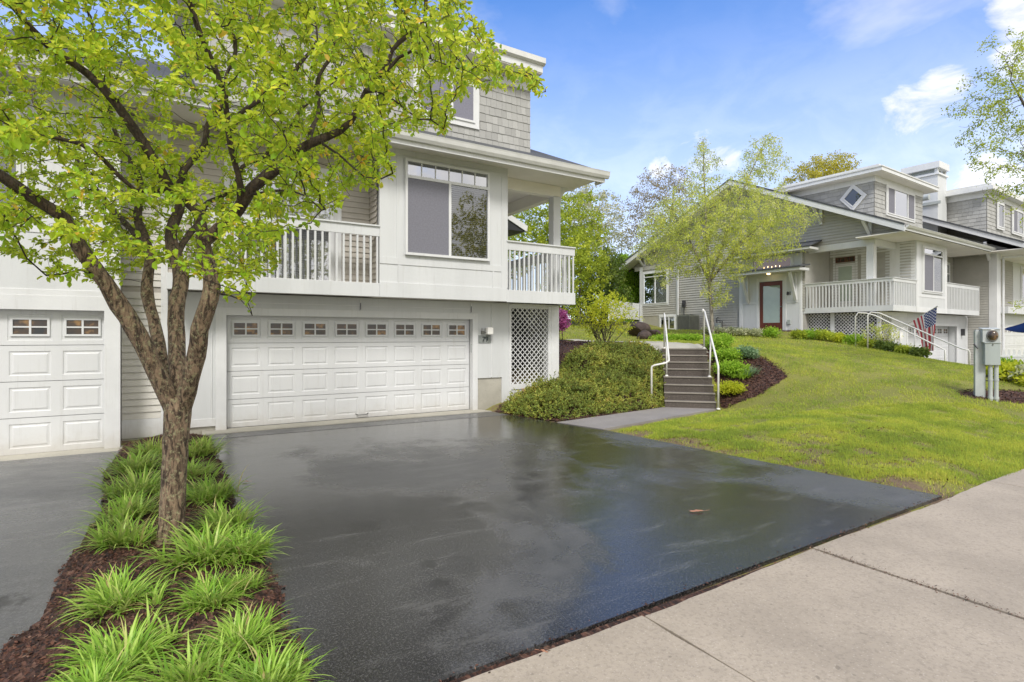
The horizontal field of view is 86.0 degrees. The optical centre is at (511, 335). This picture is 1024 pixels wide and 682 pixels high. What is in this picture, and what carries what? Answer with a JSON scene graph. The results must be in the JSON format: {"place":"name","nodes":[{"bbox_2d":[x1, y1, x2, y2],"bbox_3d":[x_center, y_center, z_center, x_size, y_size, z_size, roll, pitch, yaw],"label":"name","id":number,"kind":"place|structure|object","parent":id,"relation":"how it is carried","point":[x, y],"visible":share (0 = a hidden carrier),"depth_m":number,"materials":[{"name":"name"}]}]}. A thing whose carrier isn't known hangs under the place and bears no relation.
{"place":"outdoors","nodes":[
{"label":"outdoors","id":0,"kind":"place"},
{"bbox_2d":[0,451,119,652],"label":"neighbor driveway","id":1,"kind":"structure","parent":0,"point":[43,500],"depth_m":5.20,"materials":[{"name":"grey asphalt"}]},
{"bbox_2d":[0,445,123,460],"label":"neighbor garage apron","id":2,"kind":"object","parent":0,"point":[48,454],"depth_m":8.29,"materials":[{"name":"concrete"}]},
{"bbox_2d":[202,409,491,435],"bbox_3d":[-3.070,1.840,11.325,5.800,0.220,0.480,0,0,-32],"label":"garage apron","id":3,"kind":"object","parent":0,"point":[297,425],"visible":0.29,"depth_m":10.98,"materials":[{"name":"concrete"}]},
{"bbox_2d":[0,0,1023,321],"label":"sky","id":4,"kind":"structure","parent":0,"point":[633,85],"materials":[{"name":"blue"}]},
{"bbox_2d":[121,320,1023,594],"bbox_3d":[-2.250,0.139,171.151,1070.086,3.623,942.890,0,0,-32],"label":"lawn","id":5,"kind":"structure","parent":0,"point":[915,485],"depth_m":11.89,"materials":[{"name":"green plant"}]},
{"bbox_2d":[0,433,313,681],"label":"bark mulch","id":6,"kind":"object","parent":5,"relation":"on","point":[46,662],"visible":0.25,"depth_m":3.50,"materials":[{"name":"brown wood"}]},
{"bbox_2d":[58,508,158,556],"bbox_3d":[-3.172,1.563,4.485,0.907,0.329,0.924,8,-11,-39],"label":"daylily clump","id":7,"kind":"object","parent":6,"relation":"on","point":[122,535],"visible":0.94,"depth_m":4.38,"materials":[{"name":"green plant"}]},
{"bbox_2d":[45,630,172,681],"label":"daylily clump","id":8,"kind":"object","parent":6,"relation":"on","point":[93,672],"visible":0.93,"depth_m":2.64,"materials":[{"name":"green plant"}]},
{"bbox_2d":[59,486,159,535],"bbox_3d":[-3.580,1.562,5.023,0.940,0.312,0.945,-3,-3,-37],"label":"daylily clump","id":9,"kind":"object","parent":6,"relation":"on","point":[133,505],"visible":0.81,"depth_m":5.04,"materials":[{"name":"green plant"}]},
{"bbox_2d":[48,554,180,630],"bbox_3d":[-2.458,1.580,3.467,0.766,0.261,0.762,4,7,34],"label":"daylily clump","id":10,"kind":"object","parent":6,"relation":"on","point":[113,593],"visible":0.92,"depth_m":3.40,"materials":[{"name":"green plant"}]},
{"bbox_2d":[67,447,161,478],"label":"daylily clump","id":11,"kind":"object","parent":6,"relation":"on","point":[134,462],"visible":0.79,"depth_m":6.77,"materials":[{"name":"green plant"}]},
{"bbox_2d":[46,593,194,681],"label":"daylily clump","id":12,"kind":"object","parent":6,"relation":"on","point":[109,644],"visible":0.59,"depth_m":2.87,"materials":[{"name":"green plant"}]},
{"bbox_2d":[74,461,189,501],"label":"daylily clump","id":13,"kind":"object","parent":6,"relation":"on","point":[145,482],"visible":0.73,"depth_m":5.76,"materials":[{"name":"green plant"}]},
{"bbox_2d":[121,432,162,456],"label":"daylily clump","id":14,"kind":"object","parent":6,"relation":"on","point":[150,445],"visible":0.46,"depth_m":7.65,"materials":[{"name":"green plant"}]},
{"bbox_2d":[111,577,189,617],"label":"daylily clump","id":15,"kind":"object","parent":6,"relation":"on","point":[156,599],"visible":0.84,"depth_m":3.43,"materials":[{"name":"green plant"}]},
{"bbox_2d":[131,607,202,647],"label":"daylily clump","id":16,"kind":"object","parent":6,"relation":"on","point":[174,630],"visible":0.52,"depth_m":3.05,"materials":[{"name":"green plant"}]},
{"bbox_2d":[149,453,236,481],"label":"daylily clump","id":17,"kind":"object","parent":6,"relation":"on","point":[196,470],"visible":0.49,"depth_m":6.68,"materials":[{"name":"green plant"}]},
{"bbox_2d":[120,624,271,681],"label":"daylily clump","id":18,"kind":"object","parent":6,"relation":"on","point":[189,669],"visible":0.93,"depth_m":2.71,"materials":[{"name":"green plant"}]},
{"bbox_2d":[109,514,288,580],"bbox_3d":[-2.332,1.582,4.173,1.138,0.364,1.032,0,0,0],"label":"daylily clump","id":19,"kind":"object","parent":6,"relation":"on","point":[194,541],"visible":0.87,"depth_m":4.10,"materials":[{"name":"green plant"}]},
{"bbox_2d":[160,433,238,457],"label":"daylily clump","id":20,"kind":"object","parent":6,"relation":"on","point":[202,447],"visible":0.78,"depth_m":7.68,"materials":[{"name":"green plant"}]},
{"bbox_2d":[157,565,268,620],"bbox_3d":[-1.882,1.612,3.511,0.659,0.221,0.761,1,-1,-4],"label":"daylily clump","id":21,"kind":"object","parent":6,"relation":"on","point":[204,591],"visible":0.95,"depth_m":3.45,"materials":[{"name":"green plant"}]},
{"bbox_2d":[186,467,254,507],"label":"daylily clump","id":22,"kind":"object","parent":6,"relation":"on","point":[209,491],"visible":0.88,"depth_m":5.55,"materials":[{"name":"green plant"}]},
{"bbox_2d":[185,492,275,534],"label":"daylily clump","id":23,"kind":"object","parent":6,"relation":"on","point":[215,513],"visible":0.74,"depth_m":4.77,"materials":[{"name":"green plant"}]},
{"bbox_2d":[177,598,315,663],"bbox_3d":[-1.427,1.602,3.009,0.683,0.230,0.686,3,-1,-13],"label":"daylily clump","id":24,"kind":"object","parent":6,"relation":"on","point":[242,627],"visible":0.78,"depth_m":3.00,"materials":[{"name":"green plant"}]},
{"bbox_2d":[199,519,294,570],"bbox_3d":[-2.104,1.590,4.196,0.732,0.248,0.846,2,-2,29],"label":"daylily clump","id":25,"kind":"object","parent":6,"relation":"on","point":[256,550],"visible":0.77,"depth_m":4.22,"materials":[{"name":"green plant"}]},
{"bbox_2d":[209,563,284,596],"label":"daylily clump","id":26,"kind":"object","parent":6,"relation":"on","point":[253,581],"visible":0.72,"depth_m":3.67,"materials":[{"name":"green plant"}]},
{"bbox_2d":[203,629,336,681],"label":"daylily clump","id":27,"kind":"object","parent":6,"relation":"on","point":[283,669],"visible":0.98,"depth_m":2.66,"materials":[{"name":"green plant"}]},
{"bbox_2d":[0,0,547,545],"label":"maple tree","id":28,"kind":"object","parent":6,"relation":"on","point":[172,372],"visible":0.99,"depth_m":4.17,"materials":[{"name":"green plant"}]},
{"bbox_2d":[0,0,609,455],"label":"townhouse","id":29,"kind":"structure","parent":5,"relation":"on","point":[396,296],"depth_m":11.10,"materials":[{"name":"white paint"}]},
{"bbox_2d":[0,82,27,225],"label":"window","id":30,"kind":"structure","parent":29,"relation":"in","point":[20,168],"depth_m":8.07,"materials":[{"name":"white paint"}]},
{"bbox_2d":[0,309,103,455],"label":"garage door","id":31,"kind":"structure","parent":29,"relation":"in","point":[66,346],"depth_m":8.41,"materials":[{"name":"paint"}]},
{"bbox_2d":[231,163,333,280],"bbox_3d":[-4.397,-2.120,10.611,1.850,2.160,0.070,0,0,-32],"label":"balcony door","id":32,"kind":"structure","parent":29,"relation":"in","point":[324,214],"depth_m":10.78,"materials":[{"name":"white paint"}]},
{"bbox_2d":[227,315,468,427],"bbox_3d":[-3.165,0.670,11.576,5.060,2.112,0.112,0,0,-32],"label":"garage door","id":33,"kind":"structure","parent":29,"relation":"in","point":[271,345],"depth_m":11.36,"materials":[{"name":"paint"}]},
{"bbox_2d":[413,64,478,129],"bbox_3d":[-1.492,-5.500,12.673,1.660,1.160,0.070,0,0,-32],"label":"window","id":34,"kind":"structure","parent":29,"relation":"in","point":[467,112],"depth_m":12.85,"materials":[{"name":"grey glass"}]},
{"bbox_2d":[404,158,489,261],"bbox_3d":[-1.348,-2.645,11.741,1.970,1.970,0.070,0,0,-32],"label":"window","id":35,"kind":"structure","parent":29,"relation":"in","point":[447,208],"depth_m":11.69,"materials":[{"name":"white paint"}]},
{"bbox_2d":[508,188,616,320],"bbox_3d":[1.926,-4.786,33.111,8.685,8.105,5.181,0,0,6],"label":"tree","id":36,"kind":"object","parent":5,"relation":"on","point":[565,215],"visible":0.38,"depth_m":32.21,"materials":[{"name":"green plant"}]},
{"bbox_2d":[559,308,571,340],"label":"azalea","id":37,"kind":"object","parent":5,"relation":"on","point":[563,317],"visible":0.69,"depth_m":18.42,"materials":[{"name":"pink plant"}]},
{"bbox_2d":[540,230,612,321],"bbox_3d":[3.547,-3.208,29.917,4.227,4.933,3.946,0,0,-32],"label":"tree","id":38,"kind":"object","parent":5,"relation":"on","point":[583,274],"visible":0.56,"depth_m":29.53,"materials":[{"name":"green plant"}]},
{"bbox_2d":[496,339,661,421],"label":"bark mulch","id":39,"kind":"object","parent":5,"relation":"on","point":[570,367],"visible":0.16,"depth_m":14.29,"materials":[{"name":"brown wood"}]},
{"bbox_2d":[497,337,667,420],"bbox_3d":[2.207,0.920,13.773,2.981,1.806,5.649,0,0,42],"label":"evergreen ground cover","id":40,"kind":"object","parent":39,"relation":"on","point":[566,388],"visible":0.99,"depth_m":13.19,"materials":[{"name":"green plant"}]},
{"bbox_2d":[568,288,642,343],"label":"lime shrub","id":41,"kind":"object","parent":39,"relation":"on","point":[599,310],"visible":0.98,"depth_m":16.64,"materials":[{"name":"green plant"}]},
{"bbox_2d":[560,183,632,260],"bbox_3d":[5.445,-5.866,38.156,5.154,10.247,5.032,0,0,-32],"label":"tree","id":42,"kind":"object","parent":5,"relation":"on","point":[606,210],"visible":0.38,"depth_m":37.38,"materials":[{"name":"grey plant"}]},
{"bbox_2d":[560,245,634,322],"bbox_3d":[4.983,-2.962,32.841,4.401,4.932,4.209,0,0,-32],"label":"tree","id":43,"kind":"object","parent":5,"relation":"on","point":[614,268],"visible":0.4,"depth_m":32.45,"materials":[{"name":"green plant"}]},
{"bbox_2d":[608,300,639,321],"bbox_3d":[6.630,-1.435,32.036,0.100,1.210,4.925,0,0,32],"label":"picket fence","id":44,"kind":"object","parent":5,"relation":"on","point":[636,306],"visible":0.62,"depth_m":32.66,"materials":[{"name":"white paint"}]},
{"bbox_2d":[611,253,639,321],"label":"hedge","id":45,"kind":"object","parent":5,"relation":"on","point":[632,276],"visible":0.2,"depth_m":35.25,"materials":[{"name":"green plant"}]},
{"bbox_2d":[557,407,717,429],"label":"walkway","id":46,"kind":"structure","parent":5,"relation":"on","point":[618,420],"depth_m":11.66,"materials":[{"name":"concrete"}]},
{"bbox_2d":[628,321,650,335],"bbox_3d":[5.344,-0.268,22.975,0.933,0.672,0.932,0,0,-7],"label":"boulder","id":47,"kind":"object","parent":5,"relation":"on","point":[639,326],"visible":0.71,"depth_m":22.66,"materials":[{"name":"stone"}]},
{"bbox_2d":[621,163,695,254],"bbox_3d":[9.999,-6.377,37.053,5.363,10.496,5.423,0,0,-32],"label":"purple budded tree","id":48,"kind":"object","parent":5,"relation":"on","point":[674,184],"visible":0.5,"depth_m":36.71,"materials":[{"name":"grey plant"}]},
{"bbox_2d":[662,348,716,408],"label":"concrete steps","id":49,"kind":"structure","parent":5,"relation":"on","point":[688,381],"depth_m":14.09,"materials":[{"name":"grey concrete"}]},
{"bbox_2d":[651,313,669,405],"bbox_3d":[4.033,0.549,14.408,0.467,2.381,2.494,0,0,23],"label":"handrail","id":50,"kind":"object","parent":49,"relation":"on","point":[664,333],"visible":0.92,"depth_m":14.17,"materials":[{"name":"white metal"}]},
{"bbox_2d":[702,309,719,408],"bbox_3d":[5.107,0.495,14.172,0.136,2.490,2.532,0,0,12],"label":"handrail","id":51,"kind":"object","parent":49,"relation":"on","point":[704,317],"visible":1,"depth_m":14.07,"materials":[{"name":"white metal"}]},
{"bbox_2d":[629,132,821,334],"bbox_3d":[8.930,-4.232,23.055,7.792,8.773,4.032,0,0,20],"label":"birch tree","id":52,"kind":"object","parent":5,"relation":"on","point":[681,221],"visible":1,"depth_m":23.00,"materials":[{"name":"green plant"}]},
{"bbox_2d":[698,343,786,409],"bbox_3d":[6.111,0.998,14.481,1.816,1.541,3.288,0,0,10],"label":"bark mulch","id":53,"kind":"object","parent":5,"relation":"on","point":[766,378],"visible":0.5,"depth_m":13.79,"materials":[{"name":"brown wood"}]},
{"bbox_2d":[705,334,732,350],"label":"perennial clump","id":54,"kind":"object","parent":53,"relation":"on","point":[718,342],"visible":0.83,"depth_m":15.43,"materials":[{"name":"green plant"}]},
{"bbox_2d":[702,331,737,344],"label":"perennial clump","id":55,"kind":"object","parent":53,"relation":"on","point":[729,336],"visible":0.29,"depth_m":15.78,"materials":[{"name":"green plant"}]},
{"bbox_2d":[711,346,745,361],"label":"perennial clump","id":56,"kind":"object","parent":53,"relation":"on","point":[728,353],"visible":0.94,"depth_m":14.74,"materials":[{"name":"green plant"}]},
{"bbox_2d":[713,379,747,395],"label":"perennial clump","id":57,"kind":"object","parent":53,"relation":"on","point":[729,387],"visible":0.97,"depth_m":13.35,"materials":[{"name":"yellow plant"}]},
{"bbox_2d":[711,358,750,375],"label":"perennial clump","id":58,"kind":"object","parent":53,"relation":"on","point":[732,365],"visible":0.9,"depth_m":14.14,"materials":[{"name":"green plant"}]},
{"bbox_2d":[726,367,753,379],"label":"grassy clump","id":59,"kind":"object","parent":53,"relation":"on","point":[743,375],"visible":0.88,"depth_m":13.97,"materials":[{"name":"green plant"}]},
{"bbox_2d":[734,343,760,359],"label":"perennial clump","id":60,"kind":"object","parent":53,"relation":"on","point":[748,352],"visible":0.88,"depth_m":14.83,"materials":[{"name":"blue plant"}]},
{"bbox_2d":[761,325,782,337],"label":"plant","id":61,"kind":"object","parent":5,"relation":"on","point":[772,332],"visible":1,"depth_m":23.11,"materials":[{"name":"green plant"}]},
{"bbox_2d":[696,330,871,348],"bbox_3d":[12.409,0.634,25.478,2.800,2.042,13.580,0,0,-32],"label":"house front bed","id":62,"kind":"object","parent":5,"relation":"on","point":[787,331],"visible":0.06,"depth_m":25.24,"materials":[{"name":"brown soil"}]},
{"bbox_2d":[676,315,699,329],"bbox_3d":[9.632,-0.703,30.035,0.900,0.880,0.900,0,0,-34],"label":"air conditioner","id":63,"kind":"object","parent":62,"relation":"on","point":[689,322],"visible":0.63,"depth_m":29.74,"materials":[{"name":"metal"}]},
{"bbox_2d":[623,355,965,496],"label":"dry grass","id":64,"kind":"structure","parent":5,"relation":"on","point":[802,455],"depth_m":7.82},
{"bbox_2d":[789,328,808,338],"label":"plant","id":65,"kind":"object","parent":5,"relation":"on","point":[797,334],"visible":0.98,"depth_m":22.41,"materials":[{"name":"green plant"}]},
{"bbox_2d":[619,160,1023,365],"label":"grey house","id":66,"kind":"structure","parent":5,"relation":"on","point":[907,245],"depth_m":26.58,"materials":[{"name":"grey wood"}]},
{"bbox_2d":[642,269,668,305],"bbox_3d":[8.575,-2.855,32.867,0.070,2.090,2.020,0,0,-34],"label":"window","id":67,"kind":"structure","parent":66,"relation":"in","point":[653,294],"depth_m":32.88,"materials":[{"name":"white glass"}]},
{"bbox_2d":[659,314,675,329],"bbox_3d":[9.092,-0.760,32.082,0.070,0.960,1.280,0,0,-34],"label":"window","id":68,"kind":"structure","parent":66,"relation":"in","point":[670,318],"depth_m":31.99,"materials":[{"name":"white paint"}]},
{"bbox_2d":[760,281,781,329],"bbox_3d":[12.654,-1.465,26.792,0.150,2.350,1.180,0,0,-34],"label":"front door","id":69,"kind":"structure","parent":66,"relation":"in","point":[770,292],"depth_m":26.80,"materials":[{"name":"red wood"}]},
{"bbox_2d":[751,254,792,271],"bbox_3d":[12.619,-3.500,26.685,0.070,0.660,2.120,0,0,-34],"label":"entry window","id":70,"kind":"structure","parent":66,"relation":"in","point":[789,262],"depth_m":26.55,"materials":[{"name":"grey glass"}]},
{"bbox_2d":[836,263,854,306],"bbox_3d":[15.899,-2.300,26.185,0.036,2.260,0.860,0,0,-34],"label":"porch door","id":71,"kind":"structure","parent":66,"relation":"in","point":[844,272],"depth_m":26.16,"materials":[{"name":"white paint"}]},
{"bbox_2d":[840,184,866,209],"bbox_3d":[15.725,-6.380,25.305,0.070,1.273,1.171,0,0,-34],"label":"diamond window","id":72,"kind":"structure","parent":66,"relation":"in","point":[853,196],"depth_m":25.29,"materials":[{"name":"glass"}]},
{"bbox_2d":[886,184,914,222],"bbox_3d":[18.503,-6.250,26.081,3.140,1.420,0.070,0,0,-34],"label":"window","id":73,"kind":"structure","parent":66,"relation":"in","point":[900,204],"depth_m":26.02,"materials":[{"name":"grey glass"}]},
{"bbox_2d":[902,305,937,350],"bbox_3d":[15.113,-0.243,20.344,0.080,1.683,1.600,0,0,-6],"label":"flag","id":74,"kind":"object","parent":66,"relation":"attached to","point":[925,322],"visible":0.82,"depth_m":20.00,"materials":[{"name":"multicoloured fabric"}]},
{"bbox_2d":[908,325,947,360],"bbox_3d":[20.007,0.600,26.633,5.930,2.192,0.064,0,0,-34],"label":"garage door","id":75,"kind":"structure","parent":66,"relation":"in","point":[941,332],"depth_m":27.52,"materials":[{"name":"paint"}]},
{"bbox_2d":[922,245,942,294],"bbox_3d":[18.966,-2.935,24.721,2.300,2.090,0.070,0,0,-34],"label":"window","id":76,"kind":"structure","parent":66,"relation":"in","point":[932,258],"depth_m":24.64,"materials":[{"name":"grey glass"}]},
{"bbox_2d":[997,202,1004,230],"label":"window","id":77,"kind":"structure","parent":66,"relation":"in","point":[1000,215],"depth_m":30.07,"materials":[{"name":"white paint"}]},
{"bbox_2d":[1001,325,1023,360],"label":"garage door","id":78,"kind":"structure","parent":66,"relation":"in","point":[1012,343],"depth_m":31.08,"materials":[{"name":"paint"}]},
{"bbox_2d":[1012,207,1023,236],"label":"window","id":79,"kind":"structure","parent":66,"relation":"in","point":[1017,214],"depth_m":31.61,"materials":[{"name":"white paint"}]},
{"bbox_2d":[1020,266,1023,300],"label":"window","id":80,"kind":"structure","parent":66,"relation":"in","point":[1021,267],"depth_m":31.94,"materials":[{"name":"white paint"}]},
{"bbox_2d":[782,149,861,185],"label":"golden tree","id":81,"kind":"object","parent":5,"relation":"on","point":[832,167],"visible":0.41,"depth_m":43.27,"materials":[{"name":"yellow plant"}]},
{"bbox_2d":[667,426,981,489],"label":"soil crumbs","id":82,"kind":"object","parent":5,"relation":"on","point":[843,444],"visible":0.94,"depth_m":7.91,"materials":[{"name":"soil"}]},
{"bbox_2d":[814,328,836,339],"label":"plant","id":83,"kind":"object","parent":5,"relation":"on","point":[826,334],"visible":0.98,"depth_m":22.07,"materials":[{"name":"green plant"}]},
{"bbox_2d":[841,332,863,344],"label":"plant","id":84,"kind":"object","parent":5,"relation":"on","point":[852,339],"visible":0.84,"depth_m":21.42,"materials":[{"name":"green plant"}]},
{"bbox_2d":[856,337,876,348],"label":"plant","id":85,"kind":"object","parent":5,"relation":"on","point":[863,342],"visible":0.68,"depth_m":20.85,"materials":[{"name":"green plant"}]},
{"bbox_2d":[859,322,903,347],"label":"budding shrub","id":86,"kind":"object","parent":5,"relation":"on","point":[878,330],"visible":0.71,"depth_m":20.81,"materials":[{"name":"green plant"}]},
{"bbox_2d":[877,340,901,351],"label":"plant","id":87,"kind":"object","parent":5,"relation":"on","point":[888,346],"visible":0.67,"depth_m":19.57,"materials":[{"name":"green plant"}]},
{"bbox_2d":[855,312,945,360],"bbox_3d":[14.222,0.191,20.195,0.226,2.203,2.888,0,0,-36],"label":"pipe rail","id":88,"kind":"object","parent":5,"relation":"on","point":[900,332],"visible":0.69,"depth_m":20.18,"materials":[{"name":"white metal"}]},
{"bbox_2d":[893,343,914,353],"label":"plant","id":89,"kind":"object","parent":5,"relation":"on","point":[904,349],"visible":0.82,"depth_m":18.97,"materials":[{"name":"green plant"}]},
{"bbox_2d":[867,312,970,364],"bbox_3d":[14.045,0.163,19.055,0.285,2.097,3.021,0,0,-35],"label":"pipe rail","id":90,"kind":"object","parent":5,"relation":"on","point":[914,328],"visible":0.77,"depth_m":19.18,"materials":[{"name":"white metal"}]},
{"bbox_2d":[908,345,931,357],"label":"plant","id":91,"kind":"object","parent":5,"relation":"on","point":[920,351],"visible":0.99,"depth_m":18.43,"materials":[{"name":"green plant"}]},
{"bbox_2d":[941,26,1023,313],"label":"birch tree","id":92,"kind":"object","parent":5,"relation":"on","point":[1012,72],"visible":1,"depth_m":12.58,"materials":[{"name":"green plant"}]},
{"bbox_2d":[957,388,1023,403],"bbox_3d":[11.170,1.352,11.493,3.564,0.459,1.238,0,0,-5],"label":"bark mulch","id":93,"kind":"object","parent":5,"relation":"on","point":[1007,399],"visible":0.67,"depth_m":11.59,"materials":[{"name":"brown wood"}]},
{"bbox_2d":[973,328,1000,400],"bbox_3d":[9.724,0.615,11.236,0.412,1.564,0.327,0,0,24],"label":"meter pedestal","id":94,"kind":"object","parent":93,"relation":"on","point":[987,347],"visible":0.91,"depth_m":11.19,"materials":[{"name":"grey metal"}]},
{"bbox_2d":[993,362,1022,381],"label":"shrub","id":95,"kind":"object","parent":5,"relation":"on","point":[1005,369],"visible":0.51,"depth_m":12.99,"materials":[{"name":"yellow plant"}]},
{"bbox_2d":[1000,364,1023,381],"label":"hosta","id":96,"kind":"object","parent":5,"relation":"on","point":[1016,372],"visible":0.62,"depth_m":12.77,"materials":[{"name":"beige plant"}]},
{"bbox_2d":[1001,349,1023,362],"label":"picket fence","id":97,"kind":"object","parent":5,"relation":"on","point":[1018,357],"visible":0.4,"depth_m":18.23,"materials":[{"name":"white paint"}]},
{"bbox_2d":[212,414,941,681],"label":"driveway","id":98,"kind":"structure","parent":0,"point":[437,551],"depth_m":5.03,"materials":[{"name":"black asphalt"}]},
{"bbox_2d":[450,561,780,681],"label":"sidewalk bed","id":99,"kind":"object","parent":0,"point":[644,613],"depth_m":3.31,"materials":[{"name":"grey concrete"}]},
{"bbox_2d":[567,339,708,352],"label":"path","id":100,"kind":"structure","parent":0,"point":[658,344],"depth_m":16.22,"materials":[{"name":"concrete"}]},
{"bbox_2d":[462,469,1023,681],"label":"sidewalk","id":101,"kind":"structure","parent":0,"point":[814,615],"depth_m":3.36,"materials":[{"name":"concrete"}]},
{"bbox_2d":[429,494,952,681],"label":"joint debris","id":102,"kind":"object","parent":101,"relation":"on","point":[485,666],"visible":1,"depth_m":3.80,"materials":[{"name":"brown soil"}]},
{"bbox_2d":[815,548,1019,616],"bbox_3d":[2.986,1.735,3.648,0.136,0.034,1.953,0,0,-32],"label":"joint debris","id":103,"kind":"object","parent":101,"relation":"on","point":[865,565],"visible":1,"depth_m":3.84,"materials":[{"name":"brown soil"}]},
{"bbox_2d":[1005,323,1023,332],"bbox_3d":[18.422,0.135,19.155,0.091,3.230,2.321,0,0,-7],"label":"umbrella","id":104,"kind":"object","parent":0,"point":[1019,328],"visible":1,"depth_m":19.90,"materials":[{"name":"fabric"}]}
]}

